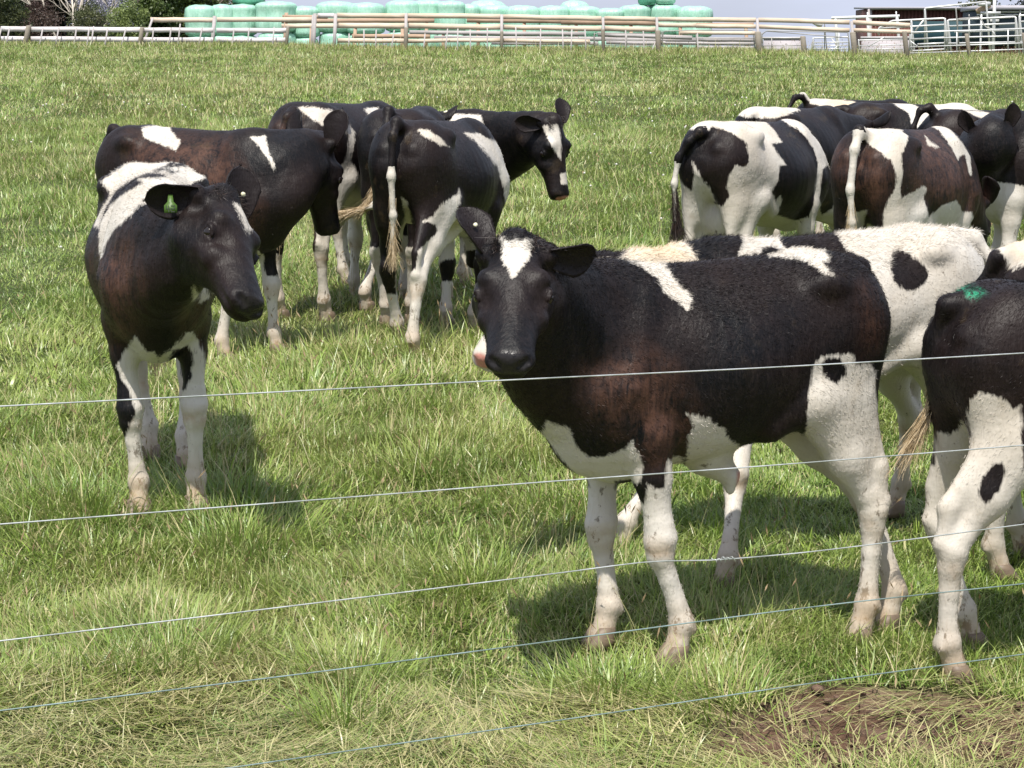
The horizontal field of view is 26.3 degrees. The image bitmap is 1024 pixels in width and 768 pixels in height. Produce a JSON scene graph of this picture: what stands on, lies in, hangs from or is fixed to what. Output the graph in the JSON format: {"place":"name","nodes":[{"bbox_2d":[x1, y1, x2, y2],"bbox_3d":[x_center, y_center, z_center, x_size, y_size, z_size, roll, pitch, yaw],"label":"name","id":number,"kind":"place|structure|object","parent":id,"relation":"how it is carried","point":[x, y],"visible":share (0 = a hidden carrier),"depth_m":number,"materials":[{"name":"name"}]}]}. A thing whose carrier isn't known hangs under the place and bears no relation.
{"place":"outdoors","nodes":[
{"label":"outdoors","id":0,"kind":"place"},
{"bbox_2d":[0,44,1023,767],"bbox_3d":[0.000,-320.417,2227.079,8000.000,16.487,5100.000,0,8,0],"label":"ground","id":1,"kind":"structure","parent":0,"point":[832,730],"depth_m":7.26,"materials":[{"name":"green plant"}]},
{"bbox_2d":[0,0,33,41],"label":"bush","id":2,"kind":"object","parent":1,"relation":"on","point":[16,9],"visible":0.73,"depth_m":72.67,"materials":[{"name":"green plant"}]},
{"bbox_2d":[0,0,78,35],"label":"evergreen tree","id":3,"kind":"object","parent":1,"relation":"on","point":[54,7],"visible":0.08,"depth_m":90.29,"materials":[{"name":"green plant"}]},
{"bbox_2d":[15,0,64,39],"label":"bush","id":4,"kind":"object","parent":1,"relation":"on","point":[40,20],"visible":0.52,"depth_m":74.79,"materials":[{"name":"brown plant"}]},
{"bbox_2d":[21,0,118,36],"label":"bare tree","id":5,"kind":"object","parent":1,"relation":"on","point":[81,3],"visible":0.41,"depth_m":78.72,"materials":[{"name":"white plant"}]},
{"bbox_2d":[42,0,106,34],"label":"evergreen tree","id":6,"kind":"object","parent":1,"relation":"on","point":[65,19],"visible":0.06,"depth_m":93.09,"materials":[{"name":"green plant"}]},
{"bbox_2d":[66,0,110,36],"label":"bush","id":7,"kind":"object","parent":1,"relation":"on","point":[91,19],"visible":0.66,"depth_m":72.78,"materials":[{"name":"green plant"}]},
{"bbox_2d":[51,0,138,34],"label":"shrub","id":8,"kind":"object","parent":1,"relation":"on","point":[100,3],"visible":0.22,"depth_m":82.41,"materials":[{"name":"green plant"}]},
{"bbox_2d":[96,0,151,41],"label":"bush","id":9,"kind":"object","parent":1,"relation":"on","point":[125,16],"visible":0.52,"depth_m":70.80,"materials":[{"name":"green plant"}]},
{"bbox_2d":[0,24,289,45],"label":"rail fence","id":10,"kind":"object","parent":1,"relation":"on","point":[26,29],"visible":0.79,"depth_m":52.58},
{"bbox_2d":[112,0,186,36],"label":"shrub","id":11,"kind":"object","parent":1,"relation":"on","point":[161,8],"visible":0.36,"depth_m":84.07,"materials":[{"name":"green plant"}]},
{"bbox_2d":[83,161,264,519],"bbox_3d":[-1.291,-0.182,8.163,0.561,1.328,2.013,-2,9,-16],"label":"cow","id":12,"kind":"object","parent":1,"relation":"on","point":[171,249],"visible":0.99,"depth_m":7.75},
{"bbox_2d":[173,0,223,36],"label":"shrub","id":13,"kind":"object","parent":1,"relation":"on","point":[187,3],"visible":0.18,"depth_m":88.42,"materials":[{"name":"green plant"}]},
{"bbox_2d":[184,5,214,36],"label":"hay bale","id":14,"kind":"object","parent":1,"relation":"on","point":[204,11],"visible":0.69,"depth_m":82.39},
{"bbox_2d":[183,0,234,35],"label":"shrub","id":15,"kind":"object","parent":1,"relation":"on","point":[227,2],"visible":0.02,"depth_m":93.05,"materials":[{"name":"green plant"}]},
{"bbox_2d":[95,107,349,362],"bbox_3d":[-1.592,-0.787,11.367,1.528,1.299,0.619,3,9,21],"label":"cow","id":16,"kind":"object","parent":1,"relation":"on","point":[295,167],"visible":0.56,"depth_m":11.10},
{"bbox_2d":[214,35,231,40],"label":"hay bale","id":17,"kind":"object","parent":1,"relation":"on","point":[224,36],"visible":0.16,"depth_m":82.83},
{"bbox_2d":[212,4,232,35],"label":"hay bale","id":18,"kind":"object","parent":17,"relation":"on","point":[223,10],"visible":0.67,"depth_m":82.69},
{"bbox_2d":[144,15,312,45],"bbox_3d":[-6.818,-8.313,52.359,4.663,0.976,0.246,3,9,19],"label":"rail fence","id":19,"kind":"object","parent":1,"relation":"on","point":[239,19],"visible":0.82,"depth_m":52.33,"materials":[{"name":"beige wood"}]},
{"bbox_2d":[234,35,256,37],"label":"hay bale","id":20,"kind":"object","parent":1,"relation":"on","point":[242,36],"visible":0.18,"depth_m":83.02},
{"bbox_2d":[232,4,256,35],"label":"hay bale","id":21,"kind":"object","parent":20,"relation":"on","point":[243,10],"visible":0.65,"depth_m":82.85},
{"bbox_2d":[232,0,264,5],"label":"hay bale","id":22,"kind":"object","parent":21,"relation":"on","point":[250,2],"visible":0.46,"depth_m":83.73},
{"bbox_2d":[258,33,295,42],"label":"hay bale","id":23,"kind":"object","parent":1,"relation":"on","point":[292,37],"visible":0.15,"depth_m":82.37},
{"bbox_2d":[255,1,296,32],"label":"hay bale","id":24,"kind":"object","parent":23,"relation":"on","point":[272,9],"visible":0.6,"depth_m":82.19},
{"bbox_2d":[296,37,317,44],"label":"hay bale","id":25,"kind":"object","parent":1,"relation":"on","point":[302,39],"visible":0.18,"depth_m":82.77},
{"bbox_2d":[292,6,319,37],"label":"hay bale","id":26,"kind":"object","parent":25,"relation":"on","point":[303,32],"visible":0.59,"depth_m":82.67},
{"bbox_2d":[319,32,351,44],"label":"hay bale","id":27,"kind":"object","parent":1,"relation":"on","point":[326,36],"visible":0.26,"depth_m":82.87},
{"bbox_2d":[316,1,351,32],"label":"hay bale","id":28,"kind":"object","parent":27,"relation":"on","point":[333,7],"visible":0.42,"depth_m":82.70},
{"bbox_2d":[268,100,452,322],"bbox_3d":[-0.888,-1.061,12.986,0.526,1.257,2.003,4,9,25],"label":"cow","id":29,"kind":"object","parent":1,"relation":"on","point":[314,114],"visible":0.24,"depth_m":12.39},
{"bbox_2d":[349,35,382,45],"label":"hay bale","id":30,"kind":"object","parent":1,"relation":"on","point":[369,43],"visible":0.07,"depth_m":82.48},
{"bbox_2d":[346,2,384,33],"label":"hay bale","id":31,"kind":"object","parent":30,"relation":"on","point":[366,7],"visible":0.51,"depth_m":82.29},
{"bbox_2d":[310,105,458,325],"bbox_3d":[-0.656,-0.997,12.604,0.689,1.253,1.682,1,8,10],"label":"cow","id":32,"kind":"object","parent":1,"relation":"on","point":[372,122],"visible":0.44,"depth_m":12.09},
{"bbox_2d":[387,32,417,45],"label":"hay bale","id":33,"kind":"object","parent":1,"relation":"on","point":[400,33],"visible":0.11,"depth_m":82.70},
{"bbox_2d":[385,0,418,31],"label":"hay bale","id":34,"kind":"object","parent":33,"relation":"on","point":[402,6],"visible":0.45,"depth_m":82.53},
{"bbox_2d":[418,35,436,46],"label":"hay bale","id":35,"kind":"object","parent":1,"relation":"on","point":[431,37],"visible":0.02,"depth_m":82.95},
{"bbox_2d":[416,0,440,30],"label":"hay bale","id":36,"kind":"object","parent":35,"relation":"on","point":[427,6],"visible":0.38,"depth_m":82.77},
{"bbox_2d":[368,116,510,358],"bbox_3d":[-0.344,-0.838,11.831,0.539,1.267,1.705,3,9,21],"label":"cow","id":37,"kind":"object","parent":1,"relation":"on","point":[427,177],"visible":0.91,"depth_m":11.21},
{"bbox_2d":[310,96,571,286],"bbox_3d":[-0.419,-1.191,13.655,1.677,1.201,0.586,3,9,17],"label":"cow","id":38,"kind":"object","parent":1,"relation":"on","point":[526,141],"visible":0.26,"depth_m":13.34},
{"bbox_2d":[437,35,463,46],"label":"hay bale","id":39,"kind":"object","parent":1,"relation":"on","point":[459,43],"visible":0.09,"depth_m":82.52},
{"bbox_2d":[436,0,465,30],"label":"hay bale","id":40,"kind":"object","parent":39,"relation":"on","point":[451,6],"visible":0.56,"depth_m":82.39},
{"bbox_2d":[464,35,475,46],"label":"hay bale","id":41,"kind":"object","parent":1,"relation":"on","point":[466,43],"visible":0.09,"depth_m":82.89},
{"bbox_2d":[463,4,479,35],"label":"hay bale","id":42,"kind":"object","parent":41,"relation":"on","point":[472,8],"visible":0.41,"depth_m":82.74},
{"bbox_2d":[480,42,505,47],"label":"hay bale","id":43,"kind":"object","parent":1,"relation":"on","point":[489,44],"visible":0.05,"depth_m":82.91},
{"bbox_2d":[480,5,507,35],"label":"hay bale","id":44,"kind":"object","parent":43,"relation":"on","point":[492,9],"visible":0.34,"depth_m":82.75},
{"bbox_2d":[471,0,505,5],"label":"hay bale","id":45,"kind":"object","parent":44,"relation":"on","point":[485,2],"visible":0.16,"depth_m":85.72},
{"bbox_2d":[0,574,1023,767],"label":"dry straw","id":46,"kind":"object","parent":1,"relation":"on","point":[525,692],"visible":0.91,"depth_m":5.82,"materials":[{"name":"beige plant"}]},
{"bbox_2d":[0,35,1023,767],"bbox_3d":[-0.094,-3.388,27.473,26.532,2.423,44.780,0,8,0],"label":"seed stalks","id":47,"kind":"object","parent":1,"relation":"on","point":[416,357],"visible":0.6,"depth_m":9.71,"materials":[{"name":"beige plant"}]},
{"bbox_2d":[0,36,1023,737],"bbox_3d":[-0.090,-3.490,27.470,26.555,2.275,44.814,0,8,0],"label":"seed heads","id":48,"kind":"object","parent":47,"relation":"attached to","point":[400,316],"visible":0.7,"depth_m":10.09,"materials":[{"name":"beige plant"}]},
{"bbox_2d":[0,352,1023,767],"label":"wire fence","id":49,"kind":"object","parent":1,"relation":"on","point":[512,578],"visible":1,"depth_m":5.12,"materials":[{"name":"silver metal"}]},
{"bbox_2d":[0,37,1023,59],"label":"fence","id":50,"kind":"object","parent":1,"relation":"on","point":[266,45],"visible":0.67,"depth_m":49.21,"materials":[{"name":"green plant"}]},
{"bbox_2d":[12,94,1012,346],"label":"clover flowers","id":51,"kind":"object","parent":1,"relation":"on","point":[460,102],"visible":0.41,"depth_m":28.27,"materials":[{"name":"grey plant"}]},
{"bbox_2d":[282,13,754,48],"bbox_3d":[-0.015,-8.931,56.553,12.763,1.366,0.134,3,9,17],"label":"yard fence","id":52,"kind":"object","parent":1,"relation":"on","point":[524,34],"visible":0.52,"depth_m":56.32,"materials":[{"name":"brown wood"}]},
{"bbox_2d":[504,5,539,31],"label":"hay bale","id":53,"kind":"object","parent":1,"relation":"on","point":[525,9],"visible":0.38,"depth_m":82.32},
{"bbox_2d":[539,5,568,36],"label":"hay bale","id":54,"kind":"object","parent":1,"relation":"on","point":[553,10],"visible":0.38,"depth_m":82.57},
{"bbox_2d":[560,0,588,36],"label":"hay bale","id":55,"kind":"object","parent":1,"relation":"on","point":[571,3],"visible":0.17,"depth_m":85.82},
{"bbox_2d":[569,6,598,36],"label":"hay bale","id":56,"kind":"object","parent":1,"relation":"on","point":[583,11],"visible":0.34,"depth_m":82.79},
{"bbox_2d":[595,8,623,36],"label":"hay bale","id":57,"kind":"object","parent":1,"relation":"on","point":[602,12],"visible":0.38,"depth_m":82.42},
{"bbox_2d":[593,32,655,46],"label":"pipe gate","id":58,"kind":"structure","parent":1,"relation":"on","point":[594,40],"depth_m":50.70,"materials":[{"name":"silver metal"}]},
{"bbox_2d":[619,4,650,32],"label":"hay bale","id":59,"kind":"object","parent":1,"relation":"on","point":[635,10],"visible":0.45,"depth_m":82.58},
{"bbox_2d":[638,0,655,5],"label":"hay bale","id":60,"kind":"object","parent":59,"relation":"on","point":[647,2],"visible":1,"depth_m":82.72},
{"bbox_2d":[312,13,1023,56],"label":"board fence","id":61,"kind":"object","parent":1,"relation":"on","point":[501,27],"visible":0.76,"depth_m":49.01,"materials":[{"name":"brown wood"}]},
{"bbox_2d":[455,204,909,669],"bbox_3d":[0.460,0.152,6.450,1.745,1.417,0.592,-7,11,-40],"label":"cow","id":62,"kind":"object","parent":1,"relation":"on","point":[542,307],"visible":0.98,"depth_m":6.33},
{"bbox_2d":[676,6,712,36],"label":"hay bale","id":63,"kind":"object","parent":1,"relation":"on","point":[693,11],"visible":0.52,"depth_m":82.31},
{"bbox_2d":[661,29,755,48],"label":"pipe gate","id":64,"kind":"structure","parent":1,"relation":"on","point":[705,37],"depth_m":49.34,"materials":[{"name":"silver metal"}]},
{"bbox_2d":[472,220,993,591],"bbox_3d":[0.830,0.062,7.567,2.326,1.193,0.624,-6,10,-37],"label":"cow","id":65,"kind":"object","parent":1,"relation":"on","point":[917,268],"visible":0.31,"depth_m":7.75},
{"bbox_2d":[664,118,833,244],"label":"cow","id":66,"kind":"object","parent":1,"relation":"on","point":[748,177],"visible":0.81,"depth_m":11.96},
{"bbox_2d":[763,37,800,49],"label":"concrete wall","id":67,"kind":"structure","parent":1,"relation":"on","point":[780,41],"depth_m":52.51,"materials":[{"name":"grey concrete"}]},
{"bbox_2d":[761,30,849,49],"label":"pipe gate","id":68,"kind":"structure","parent":1,"relation":"on","point":[771,38],"depth_m":48.50,"materials":[{"name":"silver metal"}]},
{"bbox_2d":[735,105,891,237],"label":"cow","id":69,"kind":"object","parent":1,"relation":"on","point":[829,127],"visible":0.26,"depth_m":13.64},
{"bbox_2d":[814,24,826,47],"bbox_3d":[6.868,-7.612,48.848,0.356,0.995,0.177,-1,8,-7],"label":"yard lamp","id":70,"kind":"object","parent":1,"relation":"on","point":[818,25],"visible":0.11,"depth_m":48.76,"materials":[{"name":"white metal"}]},
{"bbox_2d":[618,684,1023,767],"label":"soil clods","id":71,"kind":"object","parent":1,"relation":"on","point":[815,688],"visible":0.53,"depth_m":6.06,"materials":[{"name":"brown soil"}]},
{"bbox_2d":[812,33,850,51],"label":"pipe gate","id":72,"kind":"structure","parent":1,"relation":"on","point":[836,45],"depth_m":49.71,"materials":[{"name":"silver metal"}]},
{"bbox_2d":[787,92,908,232],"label":"cow","id":73,"kind":"object","parent":1,"relation":"on","point":[805,99],"visible":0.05,"depth_m":15.54},
{"bbox_2d":[831,11,899,50],"bbox_3d":[8.898,-8.651,54.918,1.801,1.342,0.115,2,9,16],"label":"white pipe","id":74,"kind":"object","parent":1,"relation":"on","point":[867,16],"visible":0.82,"depth_m":54.83,"materials":[{"name":"white metal"}]},
{"bbox_2d":[858,36,902,51],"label":"pipe gate","id":75,"kind":"structure","parent":1,"relation":"on","point":[859,45],"depth_m":49.40,"materials":[{"name":"silver metal"}]},
{"bbox_2d":[861,36,910,53],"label":"concrete wall","id":76,"kind":"structure","parent":1,"relation":"on","point":[885,42],"depth_m":50.82,"materials":[{"name":"grey concrete"}]},
{"bbox_2d":[835,102,976,128],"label":"cow","id":77,"kind":"object","parent":1,"relation":"on","point":[902,116],"visible":0.12,"depth_m":14.73},
{"bbox_2d":[878,17,948,53],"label":"pipe gate","id":78,"kind":"structure","parent":1,"relation":"on","point":[920,25],"depth_m":50.05,"materials":[{"name":"silver metal"}]},
{"bbox_2d":[830,124,999,243],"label":"cow","id":79,"kind":"object","parent":1,"relation":"on","point":[883,177],"visible":0.55,"depth_m":11.25},
{"bbox_2d":[854,7,1021,53],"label":"farm shed","id":80,"kind":"structure","parent":1,"relation":"on","point":[947,13],"depth_m":69.03,"materials":[{"name":"silver metal"}]},
{"bbox_2d":[909,103,992,135],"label":"cow","id":81,"kind":"object","parent":1,"relation":"on","point":[946,118],"visible":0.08,"depth_m":13.71},
{"bbox_2d":[881,276,1023,687],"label":"cow","id":82,"kind":"object","parent":1,"relation":"on","point":[973,402],"visible":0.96,"depth_m":6.34},
{"bbox_2d":[924,1,990,52],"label":"pipe rail","id":83,"kind":"object","parent":1,"relation":"on","point":[925,29],"visible":0.77,"depth_m":52.73,"materials":[{"name":"silver metal"}]},
{"bbox_2d":[909,28,1023,54],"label":"pipe gate","id":84,"kind":"structure","parent":1,"relation":"on","point":[956,45],"depth_m":46.35,"materials":[{"name":"silver metal"}]},
{"bbox_2d":[956,0,1000,6],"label":"evergreen tree","id":85,"kind":"object","parent":1,"relation":"on","point":[991,1],"depth_m":127.85,"materials":[{"name":"green plant"}]},
{"bbox_2d":[955,8,1006,50],"bbox_3d":[10.611,-7.636,48.335,1.676,1.300,0.074,3,9,18],"label":"pipe hoop","id":86,"kind":"object","parent":1,"relation":"on","point":[969,17],"visible":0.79,"depth_m":48.47,"materials":[{"name":"silver metal"}]},
{"bbox_2d":[947,16,1020,54],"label":"pipe gate","id":87,"kind":"structure","parent":1,"relation":"on","point":[949,42],"depth_m":49.63,"materials":[{"name":"silver metal"}]},
{"bbox_2d":[975,0,1000,52],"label":"mast","id":88,"kind":"object","parent":1,"relation":"on","point":[981,9],"visible":0.56,"depth_m":54.88,"materials":[{"name":"beige metal"}]},
{"bbox_2d":[957,102,1023,248],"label":"cow","id":89,"kind":"object","parent":1,"relation":"on","point":[993,141],"visible":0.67,"depth_m":12.53},
{"bbox_2d":[960,5,1023,52],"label":"fence","id":90,"kind":"object","parent":1,"relation":"on","point":[1012,10],"visible":0.48,"depth_m":63.18,"materials":[{"name":"grey metal"}]},
{"bbox_2d":[977,240,1023,581],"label":"cow","id":91,"kind":"object","parent":1,"relation":"on","point":[1007,261],"visible":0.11,"depth_m":7.54},
{"bbox_2d":[1009,0,1023,4],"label":"evergreen tree","id":92,"kind":"object","parent":1,"relation":"on","point":[1022,2],"visible":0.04,"depth_m":123.72,"materials":[{"name":"green plant"}]},
{"bbox_2d":[1018,14,1023,53],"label":"pipe gate","id":93,"kind":"structure","parent":1,"relation":"on","point":[1020,25],"depth_m":49.38,"materials":[{"name":"silver metal"}]},
{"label":"hay bale","id":94,"kind":"object","parent":1,"relation":"on","visible":0},
{"bbox_2d":[648,4,680,34],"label":"hay bale","id":95,"kind":"object","parent":94,"relation":"on","point":[666,10],"visible":0.44,"depth_m":82.77},
{"bbox_2d":[656,0,675,4],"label":"hay bale","id":96,"kind":"object","parent":95,"relation":"on","point":[663,2],"visible":1,"depth_m":82.76},
{"bbox_2d":[71,0,1022,51],"label":"sky","id":97,"kind":"structure","parent":0,"point":[801,9],"materials":[{"name":"white"}]}
]}

